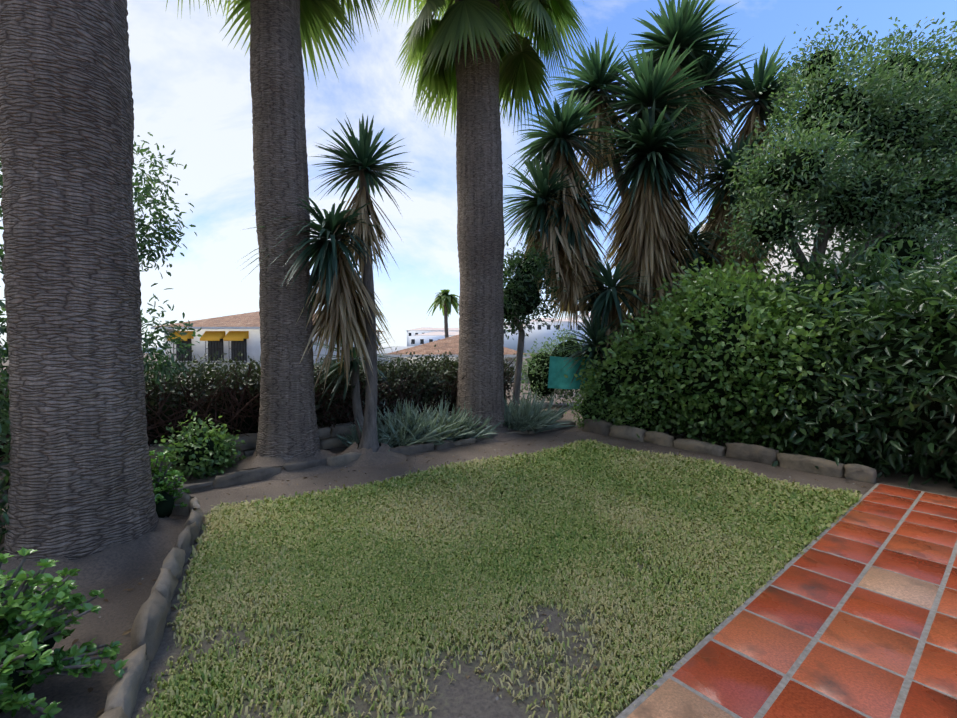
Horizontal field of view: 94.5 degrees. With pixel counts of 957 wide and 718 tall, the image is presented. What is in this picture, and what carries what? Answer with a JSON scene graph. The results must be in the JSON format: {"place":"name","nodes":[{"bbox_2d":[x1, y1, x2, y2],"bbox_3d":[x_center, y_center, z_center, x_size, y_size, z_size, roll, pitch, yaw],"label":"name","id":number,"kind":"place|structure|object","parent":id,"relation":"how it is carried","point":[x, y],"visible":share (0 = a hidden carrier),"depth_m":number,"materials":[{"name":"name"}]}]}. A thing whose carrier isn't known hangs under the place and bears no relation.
{"place":"outdoors","nodes":[
{"label":"outdoors","id":0,"kind":"place"},
{"bbox_2d":[3,347,540,352],"bbox_3d":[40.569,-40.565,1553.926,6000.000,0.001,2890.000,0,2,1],"label":"sea","id":1,"kind":"structure","parent":0,"point":[164,350],"depth_m":265.02,"materials":[{"name":"blue"}]},
{"bbox_2d":[151,311,413,372],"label":"white house","id":2,"kind":"structure","parent":0,"point":[231,336],"depth_m":25.34,"materials":[{"name":"paint"}]},
{"bbox_2d":[0,353,956,717],"bbox_3d":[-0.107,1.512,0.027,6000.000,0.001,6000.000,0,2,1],"label":"ground","id":3,"kind":"structure","parent":0,"point":[112,619],"depth_m":4.83,"materials":[{"name":"brown soil"}]},
{"bbox_2d":[0,547,128,717],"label":"shrub","id":4,"kind":"object","parent":3,"relation":"on","point":[33,624],"visible":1,"depth_m":1.85,"materials":[{"name":"green plant"}]},
{"bbox_2d":[0,0,158,560],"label":"palm","id":5,"kind":"object","parent":3,"relation":"on","point":[81,485],"visible":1,"depth_m":2.91,"materials":[{"name":"brown plant"}]},
{"bbox_2d":[149,450,190,517],"bbox_3d":[-2.761,1.090,3.736,0.584,0.659,0.644,-1,2,-41],"label":"shrub","id":6,"kind":"object","parent":3,"relation":"on","point":[165,482],"visible":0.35,"depth_m":3.73,"materials":[{"name":"green plant"}]},
{"bbox_2d":[0,424,524,596],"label":"soil mounds","id":7,"kind":"object","parent":3,"relation":"on","point":[111,565],"visible":0.38,"depth_m":3.15,"materials":[{"name":"brown soil"}]},
{"bbox_2d":[0,345,531,466],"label":"hedge","id":8,"kind":"object","parent":3,"relation":"on","point":[231,403],"visible":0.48,"depth_m":6.16,"materials":[{"name":"green plant"}]},
{"bbox_2d":[166,0,379,460],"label":"palm","id":9,"kind":"object","parent":3,"relation":"on","point":[287,428],"depth_m":5.40,"materials":[{"name":"brown plant"}]},
{"bbox_2d":[0,132,588,551],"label":"shrubs","id":10,"kind":"object","parent":3,"relation":"on","point":[199,452],"visible":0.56,"depth_m":5.02,"materials":[{"name":"green plant"}]},
{"bbox_2d":[240,114,417,451],"bbox_3d":[-1.835,-0.939,6.035,1.992,4.626,2.337,1,2,26],"label":"yucca tree","id":11,"kind":"object","parent":3,"relation":"on","point":[347,315],"visible":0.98,"depth_m":5.80,"materials":[{"name":"green plant"}]},
{"bbox_2d":[0,401,876,717],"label":"stone edging","id":12,"kind":"object","parent":3,"relation":"on","point":[152,615],"visible":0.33,"depth_m":4.99,"materials":[{"name":"grey stone"}]},
{"bbox_2d":[427,289,458,337],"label":"distant palm","id":13,"kind":"object","parent":3,"relation":"on","point":[444,299],"visible":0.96,"depth_m":41.70,"materials":[{"name":"green plant"}]},
{"bbox_2d":[335,388,576,450],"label":"agave plants","id":14,"kind":"object","parent":3,"relation":"on","point":[411,428],"visible":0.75,"depth_m":6.94,"materials":[{"name":"green plant"}]},
{"bbox_2d":[71,415,878,717],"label":"ground litter","id":15,"kind":"object","parent":3,"relation":"on","point":[90,689],"visible":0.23,"depth_m":2.35,"materials":[{"name":"brown plant"}]},
{"bbox_2d":[375,0,589,428],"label":"palm","id":16,"kind":"object","parent":3,"relation":"on","point":[480,242],"depth_m":7.37,"materials":[{"name":"brown plant"}]},
{"bbox_2d":[131,438,863,717],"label":"lawn","id":17,"kind":"structure","parent":3,"relation":"on","point":[473,695],"depth_m":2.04,"materials":[{"name":"green plant"}]},
{"bbox_2d":[503,237,566,406],"bbox_3d":[0.839,-0.518,8.589,1.688,3.599,1.652,0,2,1],"label":"citrus tree","id":18,"kind":"object","parent":3,"relation":"on","point":[522,298],"visible":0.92,"depth_m":8.29,"materials":[{"name":"green plant"}]},
{"bbox_2d":[503,0,806,389],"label":"yucca tree","id":19,"kind":"object","parent":3,"relation":"on","point":[667,132],"visible":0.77,"depth_m":9.07,"materials":[{"name":"green plant"}]},
{"bbox_2d":[384,101,954,380],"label":"town buildings","id":20,"kind":"structure","parent":3,"relation":"on","point":[424,340],"depth_m":120.02,"materials":[{"name":"tile"}]},
{"bbox_2d":[564,225,956,488],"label":"shrubs","id":21,"kind":"object","parent":3,"relation":"on","point":[849,368],"visible":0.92,"depth_m":5.85,"materials":[{"name":"green plant"}]},
{"bbox_2d":[616,483,956,717],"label":"tile grout","id":22,"kind":"object","parent":3,"relation":"on","point":[783,683],"visible":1,"depth_m":2.27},
{"bbox_2d":[626,484,956,717],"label":"patio tiles","id":23,"kind":"object","parent":3,"relation":"on","point":[737,684],"visible":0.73,"depth_m":2.29,"materials":[{"name":"tile"}]},
{"bbox_2d":[709,6,956,289],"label":"tree","id":24,"kind":"object","parent":3,"relation":"on","point":[882,121],"visible":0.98,"depth_m":6.89,"materials":[{"name":"green plant"}]},
{"bbox_2d":[0,0,956,346],"label":"sky","id":25,"kind":"structure","parent":0,"point":[191,87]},
{"bbox_2d":[548,356,595,388],"bbox_3d":[1.938,0.255,9.006,1.144,0.736,0.119,1,2,29],"label":"box","id":26,"kind":"object","parent":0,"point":[557,379],"visible":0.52,"depth_m":9.11,"materials":[{"name":"teal plastic"}]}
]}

